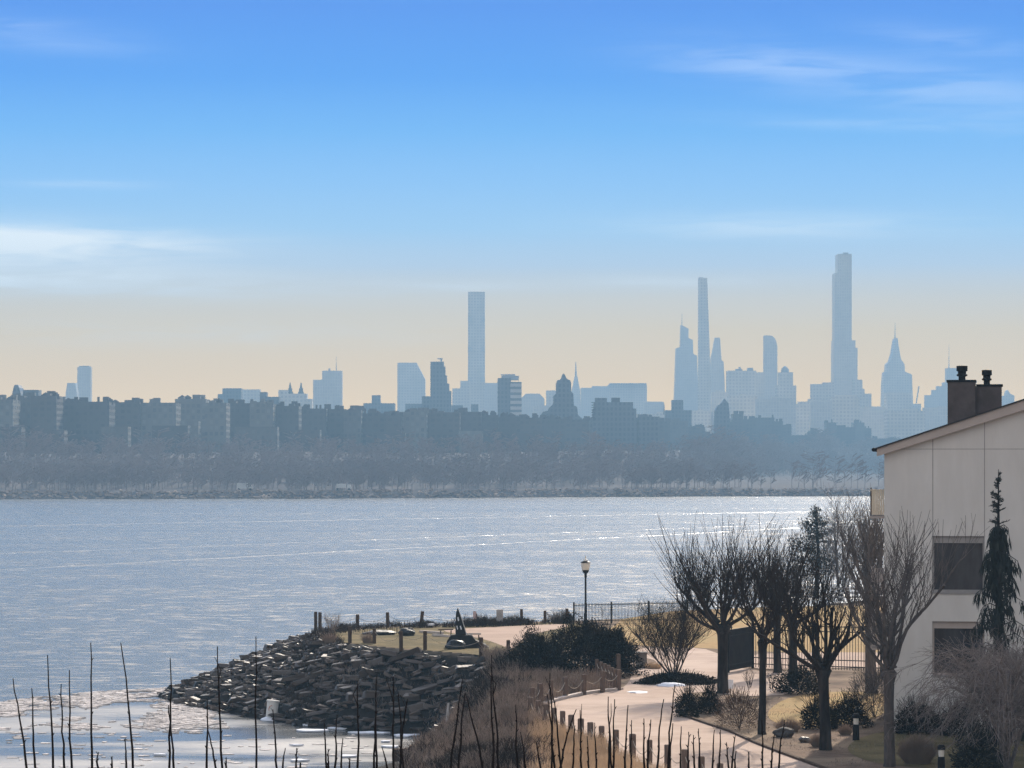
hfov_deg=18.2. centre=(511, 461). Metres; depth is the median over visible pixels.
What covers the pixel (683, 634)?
bare tree
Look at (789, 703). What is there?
lawn
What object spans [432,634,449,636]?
plank
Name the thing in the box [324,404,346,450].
apartment building
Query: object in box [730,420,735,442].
apartment building
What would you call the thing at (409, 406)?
apartment tower
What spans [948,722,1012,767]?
evergreen shrub
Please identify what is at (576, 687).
rope
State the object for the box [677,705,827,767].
edging
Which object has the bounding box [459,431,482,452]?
apartment building
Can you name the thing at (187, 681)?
riprap stone
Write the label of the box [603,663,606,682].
wooden post
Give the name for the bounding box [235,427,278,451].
apartment building
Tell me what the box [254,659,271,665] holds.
riprap stone
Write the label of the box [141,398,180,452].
apartment building
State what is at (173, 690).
riprap stone
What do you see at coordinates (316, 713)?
riprap stone
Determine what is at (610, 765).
pollarded sapling
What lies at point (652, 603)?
iron fence
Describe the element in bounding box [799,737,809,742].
boulder
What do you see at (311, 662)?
riprap stone
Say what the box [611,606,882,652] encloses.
lawn
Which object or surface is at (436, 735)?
undergrowth
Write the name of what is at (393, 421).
apartment building
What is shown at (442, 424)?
apartment building
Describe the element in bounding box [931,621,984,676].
window
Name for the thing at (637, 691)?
snow patch
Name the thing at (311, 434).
apartment building
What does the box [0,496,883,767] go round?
water
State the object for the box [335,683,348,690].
riprap stone
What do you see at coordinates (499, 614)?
sign
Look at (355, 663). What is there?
riprap stone
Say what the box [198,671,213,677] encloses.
riprap stone
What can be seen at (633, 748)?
wooden post
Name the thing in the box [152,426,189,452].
apartment building
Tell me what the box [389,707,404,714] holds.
riprap stone
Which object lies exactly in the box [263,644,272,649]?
riprap stone
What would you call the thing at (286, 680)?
riprap stone
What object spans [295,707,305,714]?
riprap stone
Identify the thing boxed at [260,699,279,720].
buoy
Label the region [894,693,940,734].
clipped hedge
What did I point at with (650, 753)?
wooden post
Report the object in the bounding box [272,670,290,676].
riprap stone
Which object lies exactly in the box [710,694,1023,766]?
leaf litter
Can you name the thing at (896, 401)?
skyscraper
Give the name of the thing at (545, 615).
wooden post
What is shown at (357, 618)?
wooden post
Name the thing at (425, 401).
apartment tower
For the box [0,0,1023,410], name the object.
sky
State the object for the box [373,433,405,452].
apartment building
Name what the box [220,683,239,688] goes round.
riprap stone
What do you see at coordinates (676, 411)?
apartment tower
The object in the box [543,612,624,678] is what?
evergreen shrub
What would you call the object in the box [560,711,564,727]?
wooden post
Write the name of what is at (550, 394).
skyscraper
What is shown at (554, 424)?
apartment building
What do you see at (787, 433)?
apartment building
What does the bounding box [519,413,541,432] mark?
apartment building
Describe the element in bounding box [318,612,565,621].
rope
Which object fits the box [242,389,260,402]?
apartment tower
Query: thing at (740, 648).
screen gate
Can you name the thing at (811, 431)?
apartment building
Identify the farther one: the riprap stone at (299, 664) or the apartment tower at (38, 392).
the apartment tower at (38, 392)
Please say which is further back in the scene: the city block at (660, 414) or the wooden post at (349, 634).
the city block at (660, 414)
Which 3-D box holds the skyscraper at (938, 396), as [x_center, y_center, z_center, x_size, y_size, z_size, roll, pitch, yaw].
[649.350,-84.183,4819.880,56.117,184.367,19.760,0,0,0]
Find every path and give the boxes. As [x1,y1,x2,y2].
[550,647,817,767]
[754,652,882,668]
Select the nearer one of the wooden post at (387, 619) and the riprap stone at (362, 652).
the riprap stone at (362, 652)
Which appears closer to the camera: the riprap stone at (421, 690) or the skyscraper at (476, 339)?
the riprap stone at (421, 690)
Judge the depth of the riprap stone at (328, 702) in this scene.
194.11 m
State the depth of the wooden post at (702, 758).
113.28 m
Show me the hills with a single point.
(782, 482)
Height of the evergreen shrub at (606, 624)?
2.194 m
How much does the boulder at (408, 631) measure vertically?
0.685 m
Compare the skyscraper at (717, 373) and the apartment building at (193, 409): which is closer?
the apartment building at (193, 409)
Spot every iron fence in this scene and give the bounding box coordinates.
[573,601,648,623]
[649,600,720,621]
[753,624,812,668]
[813,625,881,670]
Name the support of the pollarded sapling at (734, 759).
on the ground at (839, 678)
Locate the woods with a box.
[0,425,898,491]
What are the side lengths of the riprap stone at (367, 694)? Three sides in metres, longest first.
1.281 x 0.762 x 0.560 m
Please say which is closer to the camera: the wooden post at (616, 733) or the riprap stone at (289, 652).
the wooden post at (616, 733)
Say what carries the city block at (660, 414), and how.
on the hills
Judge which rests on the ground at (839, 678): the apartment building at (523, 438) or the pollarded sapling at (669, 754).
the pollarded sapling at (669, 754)
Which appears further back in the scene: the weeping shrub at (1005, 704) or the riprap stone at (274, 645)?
the riprap stone at (274, 645)
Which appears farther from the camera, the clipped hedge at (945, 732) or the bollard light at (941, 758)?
the clipped hedge at (945, 732)
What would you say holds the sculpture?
on the lawn at (432, 645)
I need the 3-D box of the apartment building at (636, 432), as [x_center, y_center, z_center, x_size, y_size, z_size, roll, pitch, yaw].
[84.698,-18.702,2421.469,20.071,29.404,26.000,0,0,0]
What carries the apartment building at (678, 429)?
on the hills
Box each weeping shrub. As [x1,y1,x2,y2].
[880,630,1023,767]
[943,623,1023,731]
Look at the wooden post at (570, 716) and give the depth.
131.91 m
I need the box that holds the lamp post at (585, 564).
[581,555,590,621]
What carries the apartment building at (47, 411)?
on the hills
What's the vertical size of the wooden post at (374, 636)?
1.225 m
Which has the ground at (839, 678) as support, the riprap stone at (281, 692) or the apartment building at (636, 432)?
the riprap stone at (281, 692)
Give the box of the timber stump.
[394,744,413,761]
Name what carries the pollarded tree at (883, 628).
on the ground at (839, 678)
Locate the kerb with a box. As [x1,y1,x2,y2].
[543,688,651,766]
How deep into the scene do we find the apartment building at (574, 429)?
2199.90 m
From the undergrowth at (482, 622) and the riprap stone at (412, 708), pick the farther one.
the undergrowth at (482, 622)
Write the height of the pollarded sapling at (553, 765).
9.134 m
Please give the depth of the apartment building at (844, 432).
3277.58 m
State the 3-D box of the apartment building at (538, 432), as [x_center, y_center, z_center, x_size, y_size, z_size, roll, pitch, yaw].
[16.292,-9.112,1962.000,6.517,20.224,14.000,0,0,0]
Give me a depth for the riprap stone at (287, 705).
196.80 m
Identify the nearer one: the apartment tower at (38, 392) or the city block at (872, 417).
the apartment tower at (38, 392)
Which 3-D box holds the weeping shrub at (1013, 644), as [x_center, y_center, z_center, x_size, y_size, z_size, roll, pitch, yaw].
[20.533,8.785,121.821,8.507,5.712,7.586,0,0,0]
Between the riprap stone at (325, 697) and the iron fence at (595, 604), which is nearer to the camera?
the riprap stone at (325, 697)
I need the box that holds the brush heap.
[362,630,395,634]
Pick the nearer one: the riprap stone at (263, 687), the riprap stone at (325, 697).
the riprap stone at (325, 697)
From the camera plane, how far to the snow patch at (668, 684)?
163.21 m
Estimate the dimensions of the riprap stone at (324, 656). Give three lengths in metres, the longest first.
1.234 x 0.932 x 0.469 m
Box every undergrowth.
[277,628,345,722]
[313,609,572,632]
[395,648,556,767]
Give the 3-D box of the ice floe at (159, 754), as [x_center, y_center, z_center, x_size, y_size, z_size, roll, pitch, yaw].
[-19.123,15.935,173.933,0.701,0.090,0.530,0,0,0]
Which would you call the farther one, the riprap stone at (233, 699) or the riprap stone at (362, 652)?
the riprap stone at (233, 699)
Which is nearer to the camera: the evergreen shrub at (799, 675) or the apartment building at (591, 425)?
the evergreen shrub at (799, 675)
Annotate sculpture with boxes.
[446,609,488,647]
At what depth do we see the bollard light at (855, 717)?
131.82 m
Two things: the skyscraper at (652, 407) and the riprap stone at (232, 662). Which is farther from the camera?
the skyscraper at (652, 407)
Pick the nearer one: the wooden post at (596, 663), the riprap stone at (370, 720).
the wooden post at (596, 663)
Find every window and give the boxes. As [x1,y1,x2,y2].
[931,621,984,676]
[932,536,984,593]
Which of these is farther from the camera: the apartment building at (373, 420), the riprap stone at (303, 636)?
the apartment building at (373, 420)
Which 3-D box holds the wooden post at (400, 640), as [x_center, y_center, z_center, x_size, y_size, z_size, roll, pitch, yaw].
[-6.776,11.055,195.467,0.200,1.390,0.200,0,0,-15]
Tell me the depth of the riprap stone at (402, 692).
190.75 m
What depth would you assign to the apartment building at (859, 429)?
3395.15 m
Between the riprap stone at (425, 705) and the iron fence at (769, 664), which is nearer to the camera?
the iron fence at (769, 664)
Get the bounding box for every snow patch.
[628,691,646,692]
[654,682,684,686]
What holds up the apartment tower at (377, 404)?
on the hills
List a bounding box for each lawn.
[335,622,592,656]
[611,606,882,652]
[768,692,883,727]
[848,731,1023,767]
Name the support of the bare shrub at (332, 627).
on the ground at (839, 678)
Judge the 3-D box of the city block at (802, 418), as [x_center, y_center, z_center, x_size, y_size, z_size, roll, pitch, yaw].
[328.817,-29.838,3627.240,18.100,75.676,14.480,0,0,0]
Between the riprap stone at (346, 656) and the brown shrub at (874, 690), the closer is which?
the brown shrub at (874, 690)
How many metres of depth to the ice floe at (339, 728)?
190.73 m
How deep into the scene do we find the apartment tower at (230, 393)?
3060.13 m
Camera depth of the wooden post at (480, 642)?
189.46 m
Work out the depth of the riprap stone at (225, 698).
205.57 m
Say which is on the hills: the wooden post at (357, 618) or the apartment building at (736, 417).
the apartment building at (736, 417)
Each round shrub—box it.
[672,680,705,717]
[690,678,726,713]
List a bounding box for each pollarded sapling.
[13,655,72,767]
[90,643,133,767]
[168,646,226,767]
[254,650,300,767]
[324,673,407,767]
[450,655,498,767]
[515,677,576,767]
[580,697,631,767]
[643,685,700,767]
[711,720,784,767]
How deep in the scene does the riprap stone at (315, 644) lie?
205.31 m
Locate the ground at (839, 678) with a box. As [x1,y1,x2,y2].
[198,598,921,767]
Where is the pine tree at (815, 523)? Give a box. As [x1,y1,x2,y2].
[787,504,841,598]
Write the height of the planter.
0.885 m
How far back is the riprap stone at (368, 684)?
193.22 m
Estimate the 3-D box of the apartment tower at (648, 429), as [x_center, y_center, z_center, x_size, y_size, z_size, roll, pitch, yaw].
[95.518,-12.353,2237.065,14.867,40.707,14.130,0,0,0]
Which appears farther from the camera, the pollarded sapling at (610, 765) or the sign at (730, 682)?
the sign at (730, 682)
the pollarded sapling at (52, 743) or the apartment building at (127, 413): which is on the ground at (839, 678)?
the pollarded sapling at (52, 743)
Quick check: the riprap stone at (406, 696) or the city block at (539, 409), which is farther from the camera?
the city block at (539, 409)
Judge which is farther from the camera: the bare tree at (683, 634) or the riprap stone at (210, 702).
the riprap stone at (210, 702)
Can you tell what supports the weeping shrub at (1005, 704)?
on the ground at (839, 678)
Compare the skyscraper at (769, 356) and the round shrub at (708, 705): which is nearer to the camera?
the round shrub at (708, 705)
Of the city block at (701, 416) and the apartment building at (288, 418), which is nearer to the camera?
the apartment building at (288, 418)
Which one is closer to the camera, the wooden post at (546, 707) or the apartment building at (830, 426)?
the wooden post at (546, 707)
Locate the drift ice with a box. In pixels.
[0,687,372,767]
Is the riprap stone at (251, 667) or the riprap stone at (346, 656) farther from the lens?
the riprap stone at (251, 667)
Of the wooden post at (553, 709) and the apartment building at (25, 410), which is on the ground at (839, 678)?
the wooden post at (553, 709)
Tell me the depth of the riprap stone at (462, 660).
190.11 m
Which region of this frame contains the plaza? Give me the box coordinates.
[444,624,567,648]
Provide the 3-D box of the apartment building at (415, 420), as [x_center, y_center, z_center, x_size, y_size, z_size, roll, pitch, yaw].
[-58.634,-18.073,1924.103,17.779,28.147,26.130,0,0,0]
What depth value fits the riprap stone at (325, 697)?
195.01 m
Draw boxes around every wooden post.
[314,612,316,630]
[318,612,321,628]
[348,626,351,643]
[356,614,358,625]
[373,628,375,643]
[386,612,388,627]
[399,631,402,651]
[420,611,423,621]
[423,631,426,649]
[479,637,482,656]
[506,640,509,650]
[528,697,532,711]
[530,687,534,705]
[536,700,540,715]
[538,683,542,703]
[543,611,546,622]
[544,704,548,717]
[549,680,552,699]
[552,708,556,723]
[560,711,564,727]
[563,677,567,695]
[568,714,573,730]
[578,718,583,733]
[582,674,585,694]
[587,722,593,737]
[595,659,598,678]
[599,662,602,670]
[599,726,604,743]
[600,671,604,692]
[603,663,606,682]
[606,665,610,685]
[610,667,613,687]
[613,669,615,687]
[614,729,618,752]
[616,654,620,668]
[616,669,620,689]
[629,734,635,758]
[647,740,651,764]
[664,744,670,767]
[682,749,686,767]
[698,756,704,767]
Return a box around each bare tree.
[614,590,720,672]
[803,534,840,589]
[813,483,869,600]
[845,500,883,578]
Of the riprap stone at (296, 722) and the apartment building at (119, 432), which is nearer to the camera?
the riprap stone at (296, 722)
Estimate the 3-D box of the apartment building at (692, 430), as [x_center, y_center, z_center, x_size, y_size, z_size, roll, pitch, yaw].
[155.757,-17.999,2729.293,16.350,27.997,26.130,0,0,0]
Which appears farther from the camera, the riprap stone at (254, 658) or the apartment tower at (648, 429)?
the apartment tower at (648, 429)
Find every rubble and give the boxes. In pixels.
[0,487,883,498]
[157,636,485,732]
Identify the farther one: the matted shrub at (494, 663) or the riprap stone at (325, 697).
the riprap stone at (325, 697)
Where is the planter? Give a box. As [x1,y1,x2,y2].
[635,651,647,667]
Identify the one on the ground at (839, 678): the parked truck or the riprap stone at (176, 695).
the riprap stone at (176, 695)
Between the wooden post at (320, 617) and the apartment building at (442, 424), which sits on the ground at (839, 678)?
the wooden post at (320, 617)
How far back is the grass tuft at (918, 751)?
121.37 m
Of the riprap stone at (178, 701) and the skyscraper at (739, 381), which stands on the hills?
the skyscraper at (739, 381)
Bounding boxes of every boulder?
[398,628,414,635]
[445,639,465,648]
[772,727,793,737]
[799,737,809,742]
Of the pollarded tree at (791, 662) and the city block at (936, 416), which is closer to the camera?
the pollarded tree at (791, 662)
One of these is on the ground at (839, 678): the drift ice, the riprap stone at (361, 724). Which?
the riprap stone at (361, 724)
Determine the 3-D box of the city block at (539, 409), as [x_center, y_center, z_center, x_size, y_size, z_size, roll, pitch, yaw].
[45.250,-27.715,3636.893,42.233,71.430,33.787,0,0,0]
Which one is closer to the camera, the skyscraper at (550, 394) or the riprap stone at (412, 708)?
the riprap stone at (412, 708)
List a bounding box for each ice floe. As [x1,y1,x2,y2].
[154,753,166,755]
[289,744,303,745]
[291,759,309,761]
[296,729,328,731]
[327,727,346,729]
[342,754,356,757]
[348,731,389,733]
[381,745,397,747]
[394,734,419,736]
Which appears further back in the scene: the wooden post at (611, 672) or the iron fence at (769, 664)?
the iron fence at (769, 664)
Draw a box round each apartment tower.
[12,385,23,395]
[23,390,41,395]
[218,388,241,402]
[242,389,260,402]
[260,392,280,405]
[278,383,312,408]
[363,395,395,412]
[405,404,421,409]
[422,396,429,408]
[430,358,451,411]
[452,404,478,411]
[498,374,521,416]
[539,373,582,419]
[591,398,635,449]
[638,414,659,450]
[663,400,691,426]
[713,398,729,446]
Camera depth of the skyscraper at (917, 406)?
4565.00 m
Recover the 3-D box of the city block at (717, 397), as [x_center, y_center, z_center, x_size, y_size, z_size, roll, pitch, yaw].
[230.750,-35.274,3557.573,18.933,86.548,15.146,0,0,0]
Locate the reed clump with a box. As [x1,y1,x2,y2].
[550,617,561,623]
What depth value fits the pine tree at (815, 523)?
272.49 m
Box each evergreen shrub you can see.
[503,621,574,676]
[511,626,548,652]
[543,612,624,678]
[573,620,631,652]
[585,624,649,676]
[769,660,829,694]
[794,690,840,729]
[829,687,875,727]
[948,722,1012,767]
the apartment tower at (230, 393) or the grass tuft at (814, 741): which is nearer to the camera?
the grass tuft at (814, 741)
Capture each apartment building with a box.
[0,395,19,426]
[0,427,24,451]
[16,393,35,447]
[31,391,62,445]
[37,430,67,452]
[63,397,81,451]
[79,397,114,452]
[101,427,130,453]
[113,398,142,450]
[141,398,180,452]
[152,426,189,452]
[175,395,209,451]
[188,421,200,452]
[205,398,229,451]
[228,399,253,444]
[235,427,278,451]
[250,399,275,426]
[276,401,301,450]
[299,430,320,451]
[302,404,327,450]
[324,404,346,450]
[343,405,363,451]
[363,408,384,451]
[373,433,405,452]
[384,411,402,432]
[402,408,428,452]
[428,408,459,452]
[458,408,480,430]
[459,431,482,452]
[481,410,498,452]
[499,412,520,449]
[512,433,532,451]
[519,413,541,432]
[533,430,543,451]
[540,415,564,450]
[563,416,589,450]
[589,417,592,449]
[636,419,637,448]
[660,418,670,450]
[670,418,687,449]
[688,424,704,448]
[705,431,712,444]
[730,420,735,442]
[731,411,743,443]
[743,416,755,446]
[755,415,773,448]
[774,418,782,442]
[783,424,790,445]
[791,432,812,447]
[808,428,818,447]
[824,419,835,443]
[836,425,854,447]
[851,420,864,445]
[865,426,870,445]
[871,436,900,446]
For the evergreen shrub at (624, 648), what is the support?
on the ground at (839, 678)
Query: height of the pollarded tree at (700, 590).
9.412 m
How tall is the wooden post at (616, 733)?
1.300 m
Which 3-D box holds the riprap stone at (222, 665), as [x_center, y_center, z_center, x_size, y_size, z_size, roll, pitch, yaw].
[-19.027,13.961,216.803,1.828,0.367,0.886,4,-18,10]
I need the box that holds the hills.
[0,448,883,498]
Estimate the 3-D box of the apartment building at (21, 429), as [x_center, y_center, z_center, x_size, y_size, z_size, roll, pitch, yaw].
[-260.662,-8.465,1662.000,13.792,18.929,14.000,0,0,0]
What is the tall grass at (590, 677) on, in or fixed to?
on the ground at (839, 678)
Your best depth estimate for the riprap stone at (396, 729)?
188.29 m
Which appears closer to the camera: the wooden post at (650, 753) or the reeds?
the wooden post at (650, 753)
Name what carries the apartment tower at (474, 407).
on the hills
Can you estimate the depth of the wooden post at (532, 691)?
148.29 m
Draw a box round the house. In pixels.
[870,365,1023,732]
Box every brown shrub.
[707,685,769,729]
[839,665,883,719]
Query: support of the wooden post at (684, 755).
on the ground at (839, 678)
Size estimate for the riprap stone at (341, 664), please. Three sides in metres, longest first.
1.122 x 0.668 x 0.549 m
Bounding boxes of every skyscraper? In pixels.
[65,383,78,398]
[77,366,91,401]
[313,361,342,408]
[397,363,425,411]
[452,381,469,411]
[468,292,484,411]
[484,383,497,414]
[522,394,544,417]
[546,390,555,404]
[571,362,580,416]
[581,386,608,418]
[608,383,646,413]
[644,402,663,413]
[674,324,697,410]
[698,277,710,410]
[710,338,724,391]
[726,367,755,395]
[756,372,764,398]
[763,335,776,398]
[775,366,795,398]
[807,382,833,401]
[831,253,857,396]
[852,380,870,407]
[880,335,912,405]
[884,393,912,410]
[913,386,920,410]
[924,366,958,407]
[1002,390,1013,405]
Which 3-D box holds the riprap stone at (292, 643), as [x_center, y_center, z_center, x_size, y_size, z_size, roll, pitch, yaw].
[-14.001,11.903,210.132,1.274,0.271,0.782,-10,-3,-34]
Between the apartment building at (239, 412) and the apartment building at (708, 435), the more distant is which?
the apartment building at (708, 435)
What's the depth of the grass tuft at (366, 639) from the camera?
202.20 m
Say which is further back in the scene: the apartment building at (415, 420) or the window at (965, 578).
the apartment building at (415, 420)
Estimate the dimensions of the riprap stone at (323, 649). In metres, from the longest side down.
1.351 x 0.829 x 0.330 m
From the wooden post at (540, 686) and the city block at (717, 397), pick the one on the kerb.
the wooden post at (540, 686)
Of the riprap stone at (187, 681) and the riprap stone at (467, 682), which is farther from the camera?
the riprap stone at (187, 681)
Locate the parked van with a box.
[337,484,350,489]
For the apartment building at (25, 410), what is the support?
on the hills
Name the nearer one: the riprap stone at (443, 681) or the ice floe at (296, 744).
the ice floe at (296, 744)
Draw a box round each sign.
[496,610,502,625]
[728,679,732,692]
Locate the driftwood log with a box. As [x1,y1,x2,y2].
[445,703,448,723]
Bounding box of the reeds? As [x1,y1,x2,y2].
[352,620,409,633]
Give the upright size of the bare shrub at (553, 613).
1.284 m
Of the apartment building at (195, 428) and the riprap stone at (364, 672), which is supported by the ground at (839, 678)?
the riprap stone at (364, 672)
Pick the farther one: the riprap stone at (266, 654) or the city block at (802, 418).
the city block at (802, 418)
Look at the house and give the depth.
135.72 m
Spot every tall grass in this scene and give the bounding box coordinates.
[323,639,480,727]
[506,667,612,745]
[522,707,675,767]
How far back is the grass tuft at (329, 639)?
203.34 m
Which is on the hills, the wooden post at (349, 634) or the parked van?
the parked van
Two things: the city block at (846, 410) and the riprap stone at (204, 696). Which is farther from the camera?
the city block at (846, 410)
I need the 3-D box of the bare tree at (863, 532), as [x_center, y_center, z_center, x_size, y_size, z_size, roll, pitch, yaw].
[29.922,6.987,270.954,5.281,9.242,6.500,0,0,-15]
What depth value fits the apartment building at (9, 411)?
1706.55 m
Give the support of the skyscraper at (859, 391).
on the hills
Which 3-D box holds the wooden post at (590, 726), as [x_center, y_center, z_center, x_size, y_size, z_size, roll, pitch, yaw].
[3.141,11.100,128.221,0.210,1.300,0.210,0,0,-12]
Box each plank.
[419,630,443,633]
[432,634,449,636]
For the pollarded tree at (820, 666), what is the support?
on the ground at (839, 678)
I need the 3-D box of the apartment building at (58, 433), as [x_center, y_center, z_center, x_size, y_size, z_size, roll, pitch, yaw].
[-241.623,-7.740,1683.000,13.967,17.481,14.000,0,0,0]
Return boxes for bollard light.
[852,714,859,740]
[937,745,944,767]
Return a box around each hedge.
[633,668,715,684]
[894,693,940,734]
[933,693,981,736]
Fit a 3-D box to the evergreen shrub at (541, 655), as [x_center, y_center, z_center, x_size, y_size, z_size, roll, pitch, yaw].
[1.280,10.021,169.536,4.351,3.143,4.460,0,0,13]
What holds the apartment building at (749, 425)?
on the hills
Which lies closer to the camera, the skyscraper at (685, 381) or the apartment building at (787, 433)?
the apartment building at (787, 433)
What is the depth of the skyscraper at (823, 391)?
4005.26 m
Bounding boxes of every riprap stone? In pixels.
[168,694,181,700]
[170,687,179,693]
[174,698,183,703]
[183,678,199,684]
[185,690,203,693]
[193,681,203,686]
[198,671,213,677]
[200,693,210,698]
[204,700,216,705]
[211,676,226,681]
[214,681,222,687]
[216,663,229,668]
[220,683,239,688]
[220,694,230,702]
[228,694,249,702]
[229,660,243,666]
[232,666,245,674]
[233,673,246,676]
[233,684,246,693]
[237,706,244,710]
[239,654,254,660]
[245,695,264,704]
[249,665,259,670]
[252,655,261,660]
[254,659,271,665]
[260,685,271,689]
[262,652,274,657]
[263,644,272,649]
[263,675,273,680]
[271,678,281,686]
[272,641,282,647]
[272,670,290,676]
[276,690,288,694]
[279,672,307,684]
[282,704,296,711]
[285,651,300,654]
[288,635,298,639]
[288,641,299,645]
[289,676,309,689]
[291,719,305,725]
[294,662,305,666]
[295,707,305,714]
[299,634,309,640]
[299,690,310,697]
[306,658,321,665]
[306,710,325,716]
[308,640,326,647]
[310,668,325,678]
[316,694,330,702]
[318,645,335,654]
[321,654,336,661]
[324,670,344,676]
[325,698,340,704]
[328,647,338,653]
[331,662,346,668]
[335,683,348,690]
[339,684,359,691]
[341,651,360,660]
[345,691,362,700]
[351,658,366,667]
[354,697,368,704]
[354,722,368,728]
[356,682,375,686]
[358,668,379,678]
[360,650,370,657]
[362,690,382,698]
[362,718,386,722]
[371,656,384,666]
[377,726,394,730]
[380,649,398,656]
[380,692,390,696]
[387,647,421,663]
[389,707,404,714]
[391,726,403,732]
[398,690,411,696]
[402,659,422,663]
[403,692,420,701]
[404,702,424,713]
[410,683,436,694]
[419,661,436,668]
[422,703,432,709]
[437,678,451,684]
[441,687,456,692]
[457,657,470,663]
[465,679,473,685]
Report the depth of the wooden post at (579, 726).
130.00 m
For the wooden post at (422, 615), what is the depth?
221.78 m
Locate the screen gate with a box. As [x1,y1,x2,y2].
[728,624,752,672]
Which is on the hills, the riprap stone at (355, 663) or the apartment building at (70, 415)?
the apartment building at (70, 415)
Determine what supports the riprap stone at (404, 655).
on the ground at (839, 678)
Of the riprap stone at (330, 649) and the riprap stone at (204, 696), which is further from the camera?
the riprap stone at (204, 696)
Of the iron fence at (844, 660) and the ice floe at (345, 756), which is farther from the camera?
the iron fence at (844, 660)
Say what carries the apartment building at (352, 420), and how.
on the hills
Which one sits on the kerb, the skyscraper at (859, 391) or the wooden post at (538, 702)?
the wooden post at (538, 702)
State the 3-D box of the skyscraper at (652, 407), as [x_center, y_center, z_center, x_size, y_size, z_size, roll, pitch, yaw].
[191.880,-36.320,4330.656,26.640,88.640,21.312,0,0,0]
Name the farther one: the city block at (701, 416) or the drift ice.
the city block at (701, 416)
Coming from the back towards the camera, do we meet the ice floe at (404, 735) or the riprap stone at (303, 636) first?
the riprap stone at (303, 636)
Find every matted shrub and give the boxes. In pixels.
[457,674,482,701]
[475,651,510,676]
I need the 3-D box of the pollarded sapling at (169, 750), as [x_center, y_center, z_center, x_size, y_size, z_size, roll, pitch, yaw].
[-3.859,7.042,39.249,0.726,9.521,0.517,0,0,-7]
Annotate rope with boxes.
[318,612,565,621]
[352,631,505,649]
[531,704,703,767]
[535,675,617,696]
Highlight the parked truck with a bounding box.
[237,483,252,489]
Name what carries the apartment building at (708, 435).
on the hills
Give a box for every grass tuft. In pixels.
[319,632,338,642]
[360,631,376,642]
[644,661,663,668]
[771,716,803,731]
[808,732,819,746]
[836,723,852,734]
[895,731,941,763]
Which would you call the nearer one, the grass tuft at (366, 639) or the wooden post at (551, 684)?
the wooden post at (551, 684)
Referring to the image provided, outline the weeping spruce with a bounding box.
[955,469,1023,743]
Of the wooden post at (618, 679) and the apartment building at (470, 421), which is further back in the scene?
the apartment building at (470, 421)
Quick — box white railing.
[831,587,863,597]
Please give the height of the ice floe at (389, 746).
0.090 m
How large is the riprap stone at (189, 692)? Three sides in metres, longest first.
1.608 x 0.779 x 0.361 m
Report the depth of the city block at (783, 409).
3410.00 m
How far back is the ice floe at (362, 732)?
187.52 m
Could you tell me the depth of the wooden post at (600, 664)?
166.67 m
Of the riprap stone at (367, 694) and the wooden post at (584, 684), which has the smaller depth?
the wooden post at (584, 684)
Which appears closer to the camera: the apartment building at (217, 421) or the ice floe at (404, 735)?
the ice floe at (404, 735)
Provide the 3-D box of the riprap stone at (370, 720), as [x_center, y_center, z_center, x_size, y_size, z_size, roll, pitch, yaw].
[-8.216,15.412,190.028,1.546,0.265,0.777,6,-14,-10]
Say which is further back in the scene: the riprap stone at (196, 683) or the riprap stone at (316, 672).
the riprap stone at (196, 683)
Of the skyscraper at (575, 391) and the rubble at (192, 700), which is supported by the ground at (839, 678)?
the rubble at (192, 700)
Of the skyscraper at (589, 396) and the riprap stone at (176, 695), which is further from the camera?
the skyscraper at (589, 396)
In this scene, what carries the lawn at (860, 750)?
on the ground at (839, 678)
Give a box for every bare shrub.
[315,609,343,631]
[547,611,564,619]
[741,666,753,687]
[766,671,776,688]
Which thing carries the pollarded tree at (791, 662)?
on the ground at (839, 678)
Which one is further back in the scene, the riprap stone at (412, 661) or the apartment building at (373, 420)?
the apartment building at (373, 420)
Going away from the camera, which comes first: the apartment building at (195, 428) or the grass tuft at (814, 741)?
the grass tuft at (814, 741)
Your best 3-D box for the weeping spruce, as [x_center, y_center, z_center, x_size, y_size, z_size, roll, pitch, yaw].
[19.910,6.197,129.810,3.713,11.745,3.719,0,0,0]
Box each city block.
[533,405,551,417]
[636,412,664,417]
[692,409,712,433]
[711,391,728,431]
[727,394,756,419]
[755,397,795,434]
[796,402,808,434]
[809,400,831,432]
[830,395,859,426]
[860,406,887,437]
[884,409,924,438]
[922,406,947,430]
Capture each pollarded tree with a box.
[648,509,803,693]
[697,523,822,734]
[710,532,889,749]
[742,525,812,672]
[757,520,844,685]
[816,506,989,766]
[828,483,883,692]
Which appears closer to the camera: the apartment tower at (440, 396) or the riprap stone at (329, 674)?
the riprap stone at (329, 674)
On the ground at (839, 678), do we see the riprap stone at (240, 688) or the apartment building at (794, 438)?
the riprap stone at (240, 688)
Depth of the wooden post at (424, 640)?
194.83 m

